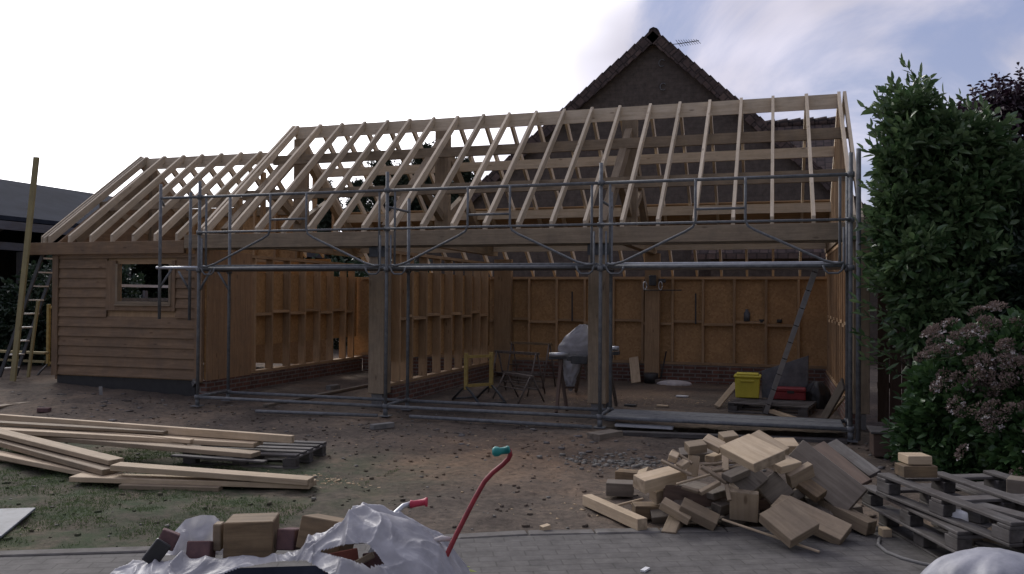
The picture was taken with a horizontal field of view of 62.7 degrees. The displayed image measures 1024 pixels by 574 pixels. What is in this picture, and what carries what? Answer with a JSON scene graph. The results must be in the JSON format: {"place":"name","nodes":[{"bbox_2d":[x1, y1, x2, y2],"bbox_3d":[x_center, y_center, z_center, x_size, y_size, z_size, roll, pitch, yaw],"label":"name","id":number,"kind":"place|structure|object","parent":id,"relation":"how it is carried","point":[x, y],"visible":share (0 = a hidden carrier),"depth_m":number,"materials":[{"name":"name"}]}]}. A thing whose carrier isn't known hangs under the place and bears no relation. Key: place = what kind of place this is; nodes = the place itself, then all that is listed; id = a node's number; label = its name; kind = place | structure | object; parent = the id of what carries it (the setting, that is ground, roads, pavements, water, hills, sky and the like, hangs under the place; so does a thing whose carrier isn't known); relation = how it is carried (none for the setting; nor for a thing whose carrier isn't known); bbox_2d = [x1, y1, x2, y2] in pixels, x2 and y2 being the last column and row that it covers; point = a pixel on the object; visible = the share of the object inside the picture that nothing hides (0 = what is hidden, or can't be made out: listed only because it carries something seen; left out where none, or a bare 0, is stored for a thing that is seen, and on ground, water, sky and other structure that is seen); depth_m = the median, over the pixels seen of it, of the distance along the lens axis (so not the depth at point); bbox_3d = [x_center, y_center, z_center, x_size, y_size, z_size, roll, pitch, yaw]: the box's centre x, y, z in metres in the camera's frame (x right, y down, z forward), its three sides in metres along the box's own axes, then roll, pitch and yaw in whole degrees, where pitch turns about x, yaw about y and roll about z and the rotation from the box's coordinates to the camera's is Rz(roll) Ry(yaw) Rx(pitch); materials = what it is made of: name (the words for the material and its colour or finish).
{"place":"outdoors","nodes":[
{"label":"outdoors","id":0,"kind":"place"},
{"bbox_2d":[0,338,977,550],"bbox_3d":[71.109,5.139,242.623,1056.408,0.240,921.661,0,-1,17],"label":"ground","id":1,"kind":"structure","parent":0,"point":[462,471],"depth_m":9.05,"materials":[{"name":"soil"}]},
{"bbox_2d":[0,508,35,537],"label":"concrete slab","id":2,"kind":"object","parent":1,"relation":"on","point":[11,518],"depth_m":6.20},
{"bbox_2d":[9,157,39,380],"bbox_3d":[-8.499,-0.320,14.645,0.438,3.921,0.076,1,-1,-10],"label":"yellow plank","id":3,"kind":"object","parent":1,"relation":"on","point":[24,271],"visible":1,"depth_m":14.63,"materials":[{"name":"wood"}]},
{"bbox_2d":[0,255,51,377],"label":"ladder","id":4,"kind":"object","parent":1,"relation":"on","point":[27,299],"visible":0.62,"depth_m":15.08,"materials":[{"name":"paint"}]},
{"bbox_2d":[26,300,39,376],"bbox_3d":[-8.523,0.922,14.949,0.218,1.373,0.048,0,-1,0],"label":"batten","id":5,"kind":"object","parent":1,"relation":"on","point":[33,338],"visible":1,"depth_m":14.93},
{"bbox_2d":[37,304,51,374],"bbox_3d":[-8.741,1.081,16.247,0.567,1.495,0.876,0,-1,7],"label":"yellow stand","id":6,"kind":"object","parent":1,"relation":"on","point":[48,330],"visible":0.34,"depth_m":16.26,"materials":[{"name":"paint"}]},
{"bbox_2d":[0,255,153,365],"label":"dark bush","id":7,"kind":"object","parent":1,"relation":"on","point":[8,304],"visible":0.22,"depth_m":18.06,"materials":[{"name":"green plant"}]},
{"bbox_2d":[119,483,222,491],"bbox_3d":[-2.964,1.741,7.297,0.894,0.040,0.100,0,-1,5],"label":"plank","id":8,"kind":"object","parent":1,"relation":"on","point":[201,488],"visible":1,"depth_m":7.26,"materials":[{"name":"brown wood"}]},
{"bbox_2d":[0,179,352,339],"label":"background building","id":9,"kind":"structure","parent":1,"relation":"on","point":[54,206],"depth_m":22.34,"materials":[{"name":"grey"}]},
{"bbox_2d":[69,472,315,488],"bbox_3d":[-2.816,1.708,7.410,2.168,0.055,0.200,0,-1,5],"label":"plank","id":10,"kind":"object","parent":1,"relation":"on","point":[120,478],"visible":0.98,"depth_m":7.35,"materials":[{"name":"brown wood"}]},
{"bbox_2d":[0,438,119,474],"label":"plank","id":11,"kind":"object","parent":10,"relation":"on","point":[80,463],"visible":0.55,"depth_m":7.92,"materials":[{"name":"brown wood"}]},
{"bbox_2d":[0,428,123,464],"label":"plank","id":12,"kind":"object","parent":11,"relation":"on","point":[79,452],"visible":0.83,"depth_m":8.07,"materials":[{"name":"brown wood"}]},
{"bbox_2d":[110,462,313,485],"bbox_3d":[-2.640,1.639,7.381,1.818,0.120,0.160,0,-1,7],"label":"plank","id":13,"kind":"object","parent":10,"relation":"on","point":[291,479],"visible":1,"depth_m":7.33,"materials":[{"name":"brown wood"}]},
{"bbox_2d":[0,447,399,548],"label":"grass","id":14,"kind":"structure","parent":1,"relation":"on","point":[140,498],"depth_m":6.87,"materials":[{"name":"plant"}]},
{"bbox_2d":[170,454,267,462],"bbox_3d":[-2.817,1.646,8.062,1.001,0.030,0.080,0,-1,14],"label":"plank","id":15,"kind":"object","parent":1,"relation":"on","point":[219,458],"visible":1,"depth_m":8.03,"materials":[{"name":"grey wood"}]},
{"bbox_2d":[31,435,260,457],"bbox_3d":[-4.268,1.594,8.672,3.797,0.075,0.160,0,-1,18],"label":"plank","id":16,"kind":"object","parent":15,"relation":"on","point":[229,452],"visible":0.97,"depth_m":8.36,"materials":[{"name":"brown wood"}]},
{"bbox_2d":[0,426,262,447],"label":"plank","id":17,"kind":"object","parent":16,"relation":"on","point":[69,433],"visible":0.86,"depth_m":8.63,"materials":[{"name":"brown wood"}]},
{"bbox_2d":[0,421,167,434],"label":"plank","id":18,"kind":"object","parent":17,"relation":"on","point":[78,427],"visible":1,"depth_m":8.85,"materials":[{"name":"brown wood"}]},
{"bbox_2d":[0,414,294,442],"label":"plank","id":19,"kind":"object","parent":17,"relation":"on","point":[238,435],"visible":0.9,"depth_m":8.69,"materials":[{"name":"brown wood"}]},
{"bbox_2d":[27,253,430,348],"bbox_3d":[-9.181,0.213,26.525,15.714,3.877,3.834,0,-1,17],"label":"hedge","id":20,"kind":"object","parent":1,"relation":"on","point":[148,269],"visible":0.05,"depth_m":26.25,"materials":[{"name":"green plant"}]},
{"bbox_2d":[182,440,326,468],"bbox_3d":[-2.641,1.718,8.694,1.200,0.144,0.803,0,-1,9],"label":"pallet","id":21,"kind":"object","parent":1,"relation":"on","point":[296,452],"visible":0.6,"depth_m":8.55,"materials":[{"name":"grey wood"}]},
{"bbox_2d":[255,409,377,416],"bbox_3d":[-2.744,1.768,11.748,1.824,0.046,0.048,0,-1,12],"label":"loose tube","id":22,"kind":"object","parent":1,"relation":"on","point":[317,413],"visible":1,"depth_m":11.72,"materials":[{"name":"metal"}]},
{"bbox_2d":[303,178,351,276],"bbox_3d":[-7.337,-1.153,33.773,3.504,6.644,3.555,0,-1,17],"label":"pine tree","id":23,"kind":"object","parent":1,"relation":"on","point":[325,222],"visible":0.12,"depth_m":33.42,"materials":[{"name":"green plant"}]},
{"bbox_2d":[344,150,403,276],"bbox_3d":[-5.357,-1.724,34.054,4.160,7.818,3.983,0,-1,-6],"label":"pine tree","id":24,"kind":"object","parent":1,"relation":"on","point":[379,180],"visible":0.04,"depth_m":33.94,"materials":[{"name":"green plant"}]},
{"bbox_2d":[389,140,434,210],"bbox_3d":[-3.405,-1.825,32.526,3.983,8.007,4.185,0,-1,17],"label":"pine tree","id":25,"kind":"object","parent":1,"relation":"on","point":[415,205],"visible":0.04,"depth_m":32.17,"materials":[{"name":"green plant"}]},
{"bbox_2d":[10,395,871,536],"bbox_3d":[-1.250,1.780,8.571,12.476,0.108,7.160,0,-1,17],"label":"rubble","id":26,"kind":"object","parent":1,"relation":"on","point":[167,525],"visible":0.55,"depth_m":8.92,"materials":[{"name":"stone"}]},
{"bbox_2d":[30,91,869,429],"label":"timber garage","id":27,"kind":"structure","parent":1,"relation":"on","point":[296,323],"depth_m":14.98,"materials":[{"name":"brown wood"}]},
{"bbox_2d":[106,260,175,310],"bbox_3d":[-6.278,-0.023,14.198,1.420,0.851,0.105,0,-1,17],"label":"window","id":28,"kind":"structure","parent":27,"relation":"in","point":[113,301],"depth_m":14.27,"materials":[{"name":"brown wood"}]},
{"bbox_2d":[0,395,901,549],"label":"soil clods","id":29,"kind":"object","parent":1,"relation":"on","point":[401,500],"visible":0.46,"depth_m":8.39,"materials":[{"name":"soil"}]},
{"bbox_2d":[12,389,894,479],"bbox_3d":[-2.400,1.766,10.941,17.735,0.171,3.056,0,-1,17],"label":"debris","id":30,"kind":"object","parent":1,"relation":"on","point":[533,429],"visible":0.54,"depth_m":10.60,"materials":[{"name":"brown wood"}]},
{"bbox_2d":[0,526,940,556],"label":"kerb","id":31,"kind":"structure","parent":1,"relation":"on","point":[81,551],"depth_m":5.96,"materials":[{"name":"concrete"}]},
{"bbox_2d":[659,497,690,524],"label":"timber offcut","id":32,"kind":"object","parent":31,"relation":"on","point":[669,507],"visible":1,"depth_m":6.14,"materials":[{"name":"brown wood"}]},
{"bbox_2d":[673,481,692,505],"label":"timber offcut","id":33,"kind":"object","parent":32,"relation":"on","point":[679,502],"visible":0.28,"depth_m":6.30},
{"bbox_2d":[677,481,725,499],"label":"timber offcut","id":34,"kind":"object","parent":33,"relation":"on","point":[716,493],"visible":0.36,"depth_m":6.33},
{"bbox_2d":[679,497,719,530],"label":"timber offcut","id":35,"kind":"object","parent":31,"relation":"on","point":[703,516],"visible":1,"depth_m":6.10,"materials":[{"name":"brown wood"}]},
{"bbox_2d":[721,510,762,526],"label":"timber offcut","id":36,"kind":"object","parent":31,"relation":"on","point":[724,523],"visible":0.24,"depth_m":6.22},
{"bbox_2d":[729,488,758,522],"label":"timber offcut","id":37,"kind":"object","parent":36,"relation":"on","point":[743,505],"visible":1,"depth_m":6.10,"materials":[{"name":"brown wood"}]},
{"bbox_2d":[727,470,768,490],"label":"timber offcut","id":38,"kind":"object","parent":37,"relation":"on","point":[754,481],"visible":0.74,"depth_m":6.17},
{"bbox_2d":[722,466,750,482],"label":"timber offcut","id":39,"kind":"object","parent":38,"relation":"on","point":[735,474],"visible":0.9,"depth_m":6.15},
{"bbox_2d":[719,434,785,472],"bbox_3d":[1.719,1.186,6.018,0.276,0.202,0.414,1,-1,-22],"label":"timber offcut","id":40,"kind":"object","parent":38,"relation":"on","point":[752,453],"visible":1,"depth_m":5.95,"materials":[{"name":"brown wood"}]},
{"bbox_2d":[206,394,739,526],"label":"wood chips","id":41,"kind":"object","parent":1,"relation":"on","point":[336,479],"visible":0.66,"depth_m":7.87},
{"bbox_2d":[451,352,506,403],"bbox_3d":[-0.535,1.453,13.510,0.553,0.797,0.876,1,-1,-35],"label":"yellow stand","id":42,"kind":"object","parent":1,"relation":"on","point":[490,355],"visible":0.96,"depth_m":13.51,"materials":[{"name":"paint"}]},
{"bbox_2d":[409,415,591,428],"bbox_3d":[-0.195,1.777,11.092,2.570,0.046,0.048,0,-1,20],"label":"loose tube","id":43,"kind":"object","parent":1,"relation":"on","point":[503,421],"visible":1,"depth_m":11.05,"materials":[{"name":"metal"}]},
{"bbox_2d":[156,148,860,441],"bbox_3d":[-0.810,0.083,11.850,10.567,3.462,0.880,0,-1,17],"label":"scaffold","id":44,"kind":"object","parent":1,"relation":"on","point":[846,265],"visible":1,"depth_m":11.13,"materials":[{"name":"metal"}]},
{"bbox_2d":[488,350,545,396],"bbox_3d":[0.080,1.500,14.745,0.977,0.737,0.527,0,-1,39],"label":"saw horse","id":45,"kind":"object","parent":1,"relation":"on","point":[518,352],"visible":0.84,"depth_m":14.71},
{"bbox_2d":[492,372,544,403],"bbox_3d":[0.101,1.639,13.738,0.523,0.439,0.880,1,-1,-32],"label":"saw horse","id":46,"kind":"object","parent":1,"relation":"on","point":[518,375],"visible":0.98,"depth_m":13.66},
{"bbox_2d":[505,341,555,388],"bbox_3d":[0.350,1.467,15.930,0.910,0.836,0.528,0,-1,31],"label":"saw horse","id":47,"kind":"object","parent":1,"relation":"on","point":[512,343],"visible":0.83,"depth_m":15.90},
{"bbox_2d":[548,346,619,412],"bbox_3d":[1.149,1.385,13.602,1.079,0.982,2.841,0,-1,4],"label":"saw stand","id":48,"kind":"object","parent":1,"relation":"on","point":[573,359],"visible":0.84,"depth_m":12.62,"materials":[{"name":"paint"}]},
{"bbox_2d":[558,324,587,390],"bbox_3d":[0.991,1.078,12.792,0.606,1.034,0.343,0,-1,17],"label":"dust bag","id":49,"kind":"object","parent":48,"relation":"hanging from","point":[574,341],"visible":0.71,"depth_m":12.72,"materials":[{"name":"plastic"}]},
{"bbox_2d":[587,429,622,441],"bbox_3d":[1.127,1.794,10.147,0.435,0.090,0.200,1,-1,-43],"label":"timber block","id":50,"kind":"object","parent":1,"relation":"on","point":[599,436],"depth_m":10.05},
{"bbox_2d":[583,494,646,530],"bbox_3d":[0.776,1.720,6.441,0.085,0.085,0.814,1,-1,-24],"label":"timber offcut","id":51,"kind":"object","parent":1,"relation":"on","point":[629,518],"visible":1,"depth_m":6.36,"materials":[{"name":"brown wood"}]},
{"bbox_2d":[606,479,633,496],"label":"timber offcut","id":52,"kind":"object","parent":1,"relation":"on","point":[619,488],"visible":0.86,"depth_m":7.09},
{"bbox_2d":[632,501,659,519],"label":"timber offcut","id":53,"kind":"object","parent":1,"relation":"on","point":[642,508],"visible":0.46,"depth_m":6.38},
{"bbox_2d":[414,27,901,364],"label":"brick house","id":54,"kind":"structure","parent":1,"relation":"on","point":[653,66],"depth_m":23.86,"materials":[{"name":"brick"}]},
{"bbox_2d":[650,506,710,523],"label":"timber offcut","id":55,"kind":"object","parent":1,"relation":"on","point":[658,516],"visible":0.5,"depth_m":6.31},
{"bbox_2d":[662,485,728,515],"bbox_3d":[1.405,1.613,6.346,0.550,0.238,0.035,0,-1,-1],"label":"timber offcut","id":56,"kind":"object","parent":55,"relation":"on","point":[672,492],"visible":0.3,"depth_m":6.33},
{"bbox_2d":[633,464,686,493],"bbox_3d":[1.127,1.457,6.384,0.425,0.160,0.154,1,-1,-30],"label":"timber offcut","id":57,"kind":"object","parent":56,"relation":"on","point":[653,480],"visible":0.9,"depth_m":6.32,"materials":[{"name":"brown wood"}]},
{"bbox_2d":[620,430,846,443],"bbox_3d":[2.605,1.814,10.156,2.719,0.050,0.140,0,-1,11],"label":"scaffold board","id":58,"kind":"object","parent":1,"relation":"on","point":[696,435],"visible":0.42,"depth_m":10.18,"materials":[{"name":"grey wood"}]},
{"bbox_2d":[728,398,815,416],"bbox_3d":[3.923,1.802,12.651,1.150,0.144,0.803,0,-1,28],"label":"pallet","id":59,"kind":"object","parent":1,"relation":"on","point":[805,410],"visible":0.91,"depth_m":12.54,"materials":[{"name":"grey wood"}]},
{"bbox_2d":[734,372,760,397],"bbox_3d":[3.700,1.539,13.189,0.410,0.380,0.320,0,-1,17],"label":"storage box","id":60,"kind":"object","parent":59,"relation":"on","point":[747,384],"visible":1,"depth_m":13.07,"materials":[{"name":"yellow plastic"}]},
{"bbox_2d":[773,386,805,399],"bbox_3d":[4.276,1.641,12.977,0.500,0.180,0.285,0,-1,17],"label":"tool case","id":61,"kind":"object","parent":59,"relation":"on","point":[788,393],"visible":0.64,"depth_m":12.86,"materials":[{"name":"red plastic"}]},
{"bbox_2d":[762,355,808,397],"bbox_3d":[4.294,1.418,13.193,0.755,0.686,0.074,0,-1,1],"label":"leaning sheet","id":62,"kind":"object","parent":1,"relation":"on","point":[795,373],"visible":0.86,"depth_m":13.18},
{"bbox_2d":[763,269,818,413],"bbox_3d":[3.841,0.776,11.616,0.219,2.143,2.068,0,-1,-5],"label":"ladder","id":63,"kind":"object","parent":1,"relation":"on","point":[808,290],"visible":0.97,"depth_m":11.39,"materials":[{"name":"metal"}]},
{"bbox_2d":[802,381,830,408],"bbox_3d":[4.758,1.675,13.096,0.365,0.420,0.371,1,-1,-29],"label":"dark bag","id":64,"kind":"object","parent":1,"relation":"on","point":[818,392],"visible":0.69,"depth_m":12.97,"materials":[{"name":"black plastic"}]},
{"bbox_2d":[821,378,844,418],"bbox_3d":[4.241,1.527,11.096,0.031,0.705,0.888,0,-1,3],"label":"short board","id":65,"kind":"object","parent":1,"relation":"on","point":[833,401],"visible":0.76,"depth_m":11.00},
{"bbox_2d":[813,441,871,484],"bbox_3d":[2.865,1.550,7.348,0.143,0.269,0.828,0,-1,-7],"label":"old board","id":66,"kind":"object","parent":1,"relation":"on","point":[825,449],"visible":0.56,"depth_m":7.32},
{"bbox_2d":[827,439,880,477],"bbox_3d":[3.062,1.534,7.547,0.108,0.211,0.781,0,-1,-6],"label":"old board","id":67,"kind":"object","parent":1,"relation":"on","point":[864,466],"visible":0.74,"depth_m":7.47,"materials":[{"name":"grey wood"}]},
{"bbox_2d":[866,425,896,456],"bbox_3d":[4.140,1.678,9.090,0.520,0.265,0.490,0,-1,17],"label":"planter box","id":68,"kind":"object","parent":1,"relation":"on","point":[876,448],"visible":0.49,"depth_m":8.95,"materials":[{"name":"brown wood"}]},
{"bbox_2d":[877,293,907,422],"bbox_3d":[7.441,0.916,10.566,5.240,1.810,0.080,0,-1,17],"label":"board fence","id":69,"kind":"object","parent":1,"relation":"on","point":[884,385],"visible":0.1,"depth_m":11.28,"materials":[{"name":"wood"}]},
{"bbox_2d":[881,381,986,481],"bbox_3d":[4.260,1.408,8.273,1.025,0.997,1.422,1,-1,-20],"label":"leafy shrub","id":70,"kind":"object","parent":1,"relation":"on","point":[947,462],"visible":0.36,"depth_m":7.93,"materials":[{"name":"green plant"}]},
{"bbox_2d":[848,52,1023,378],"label":"laurel shrub","id":71,"kind":"object","parent":1,"relation":"on","point":[946,191],"visible":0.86,"depth_m":9.39,"materials":[{"name":"green plant"}]},
{"bbox_2d":[888,300,1023,480],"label":"hydrangea","id":72,"kind":"object","parent":1,"relation":"on","point":[970,384],"visible":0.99,"depth_m":7.62,"materials":[{"name":"green plant"}]},
{"bbox_2d":[956,62,1023,142],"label":"plum tree","id":73,"kind":"object","parent":1,"relation":"on","point":[1005,99],"visible":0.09,"depth_m":10.33,"materials":[{"name":"purple plant"}]},
{"bbox_2d":[983,184,1023,318],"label":"evergreen shrub","id":74,"kind":"object","parent":1,"relation":"on","point":[1015,297],"visible":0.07,"depth_m":9.03,"materials":[{"name":"green plant"}]},
{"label":"timber offcut","id":75,"kind":"object","parent":1,"relation":"on","visible":0},
{"bbox_2d":[792,488,804,499],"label":"timber offcut","id":76,"kind":"object","parent":75,"relation":"on","point":[798,494],"visible":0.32,"depth_m":6.24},
{"bbox_2d":[785,461,814,487],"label":"timber offcut","id":77,"kind":"object","parent":76,"relation":"on","point":[800,474],"visible":0.9,"depth_m":6.24,"materials":[{"name":"brown wood"}]},
{"bbox_2d":[767,455,801,473],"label":"timber offcut","id":78,"kind":"object","parent":77,"relation":"on","point":[788,464],"visible":0.74,"depth_m":6.25,"materials":[{"name":"brown wood"}]},
{"bbox_2d":[796,479,826,502],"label":"timber offcut","id":79,"kind":"object","parent":76,"relation":"on","point":[812,490],"visible":1,"depth_m":6.20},
{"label":"timber offcut","id":80,"kind":"object","parent":75,"relation":"on","visible":0},
{"bbox_2d":[710,500,729,515],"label":"timber offcut","id":81,"kind":"object","parent":80,"relation":"on","point":[720,507],"visible":0.3,"depth_m":6.25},
{"bbox_2d":[758,498,770,509],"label":"timber offcut","id":82,"kind":"object","parent":81,"relation":"on","point":[763,504],"visible":0.08,"depth_m":6.29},
{"bbox_2d":[758,471,793,504],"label":"timber offcut","id":83,"kind":"object","parent":82,"relation":"on","point":[773,488],"visible":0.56,"depth_m":6.21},
{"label":"plank","id":84,"kind":"object","parent":1,"relation":"on","visible":0},
{"bbox_2d":[0,451,91,474],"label":"plank","id":85,"kind":"object","parent":84,"relation":"on","point":[29,460],"visible":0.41,"depth_m":7.99,"materials":[{"name":"brown wood"}]},
{"bbox_2d":[0,532,1021,573],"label":"paving","id":86,"kind":"structure","parent":0,"point":[724,553],"depth_m":5.47,"materials":[{"name":"concrete"}]},
{"bbox_2d":[224,497,427,573],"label":"wheelbarrow","id":87,"kind":"object","parent":86,"relation":"on","point":[312,569],"visible":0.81,"depth_m":3.63,"materials":[{"name":"metal"}]},
{"bbox_2d":[110,502,469,573],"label":"plastic sheet","id":88,"kind":"object","parent":87,"relation":"on","point":[399,542],"visible":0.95,"depth_m":3.24,"materials":[{"name":"plastic"}]},
{"bbox_2d":[142,538,170,563],"bbox_3d":[-1.426,1.065,3.369,0.108,0.113,0.020,1,-1,-30],"label":"roof tile","id":89,"kind":"object","parent":88,"relation":"on","point":[158,549],"visible":0.82,"depth_m":3.36,"materials":[{"name":"black ceramic"}]},
{"bbox_2d":[166,515,222,554],"bbox_3d":[-1.359,1.058,3.579,0.303,0.155,0.105,0,-1,7],"label":"plastic bag","id":90,"kind":"object","parent":88,"relation":"on","point":[198,528],"visible":0.55,"depth_m":3.59,"materials":[{"name":"plastic"}]},
{"bbox_2d":[186,541,215,558],"bbox_3d":[-1.268,1.076,3.427,0.093,0.100,0.116,0,-1,-4],"label":"brick","id":91,"kind":"object","parent":88,"relation":"on","point":[196,549],"visible":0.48,"depth_m":3.38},
{"bbox_2d":[223,513,278,557],"bbox_3d":[-1.083,1.037,3.499,0.194,0.163,0.209,0,-1,-8],"label":"timber block","id":92,"kind":"object","parent":88,"relation":"on","point":[252,534],"depth_m":3.40,"materials":[{"name":"wood"}]},
{"bbox_2d":[276,527,299,550],"bbox_3d":[-0.926,1.052,3.508,0.076,0.106,0.133,0,-1,6],"label":"brick","id":93,"kind":"object","parent":88,"relation":"on","point":[287,537],"visible":0.78,"depth_m":3.45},
{"bbox_2d":[296,514,353,553],"bbox_3d":[-0.770,1.031,3.507,0.205,0.184,0.202,0,-1,9],"label":"timber block","id":94,"kind":"object","parent":88,"relation":"on","point":[311,524],"depth_m":3.43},
{"bbox_2d":[434,446,512,556],"bbox_3d":[-0.400,1.178,3.226,0.848,1.074,0.290,0,-1,-9],"label":"hand cart","id":95,"kind":"object","parent":86,"relation":"on","point":[497,451],"visible":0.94,"depth_m":3.38,"materials":[{"name":"red metal"}]},
{"bbox_2d":[759,498,819,547],"bbox_3d":[1.896,1.614,5.753,0.278,0.268,0.329,1,-1,-34],"label":"timber offcut","id":96,"kind":"object","parent":86,"relation":"on","point":[789,523],"visible":1,"depth_m":5.71,"materials":[{"name":"brown wood"}]},
{"bbox_2d":[770,495,851,544],"bbox_3d":[2.127,1.653,5.988,0.536,0.278,0.209,0,-1,40],"label":"timber offcut","id":97,"kind":"object","parent":86,"relation":"on","point":[834,530],"visible":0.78,"depth_m":5.89,"materials":[{"name":"brown wood"}]},
{"bbox_2d":[818,499,876,535],"bbox_3d":[2.451,1.678,6.168,0.110,0.186,0.440,1,-1,-33],"label":"timber offcut","id":98,"kind":"object","parent":86,"relation":"on","point":[863,524],"visible":0.58,"depth_m":6.06,"materials":[{"name":"brown wood"}]},
{"bbox_2d":[789,440,867,509],"bbox_3d":[2.351,1.434,6.338,0.616,0.502,0.179,0,-1,44],"label":"timber offcut","id":99,"kind":"object","parent":98,"relation":"on","point":[845,490],"visible":0.74,"depth_m":6.28,"materials":[{"name":"wood"}]},
{"bbox_2d":[878,505,1023,558],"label":"pallet","id":100,"kind":"object","parent":86,"relation":"on","point":[924,544],"visible":0.23,"depth_m":5.73,"materials":[{"name":"grey wood"}]},
{"bbox_2d":[862,481,1023,552],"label":"pallet","id":101,"kind":"object","parent":100,"relation":"on","point":[955,539],"visible":0.43,"depth_m":5.67,"materials":[{"name":"grey wood"}]},
{"bbox_2d":[876,470,1023,546],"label":"pallet","id":102,"kind":"object","parent":101,"relation":"on","point":[946,500],"visible":0.92,"depth_m":5.48,"materials":[{"name":"grey wood"}]},
{"bbox_2d":[895,462,937,477],"bbox_3d":[2.828,1.282,5.880,0.237,0.080,0.140,0,-1,-2],"label":"timber block","id":103,"kind":"object","parent":102,"relation":"on","point":[902,469],"depth_m":5.81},
{"bbox_2d":[898,452,931,464],"bbox_3d":[2.836,1.207,5.910,0.170,0.060,0.150,0,-1,-2],"label":"timber block","id":104,"kind":"object","parent":103,"relation":"on","point":[914,458],"depth_m":5.84,"materials":[{"name":"brown wood"}]},
{"bbox_2d":[1006,475,1023,493],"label":"timber block","id":105,"kind":"object","parent":102,"relation":"on","point":[1014,484],"depth_m":5.73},
{"bbox_2d":[961,492,1023,539],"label":"pallet","id":106,"kind":"object","parent":101,"relation":"on","point":[980,520],"visible":0.32,"depth_m":5.37,"materials":[{"name":"grey wood"}]},
{"bbox_2d":[921,547,1023,573],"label":"rubble sack","id":107,"kind":"object","parent":86,"relation":"on","point":[983,560],"visible":1,"depth_m":4.43,"materials":[{"name":"plastic"}]},
{"bbox_2d":[0,0,1023,231],"label":"sky","id":108,"kind":"structure","parent":0,"point":[89,89],"materials":[{"name":"white"}]},
{"bbox_2d":[536,449,667,472],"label":"gravel","id":109,"kind":"structure","parent":0,"point":[622,463],"depth_m":8.67,"materials":[{"name":"gravel"}]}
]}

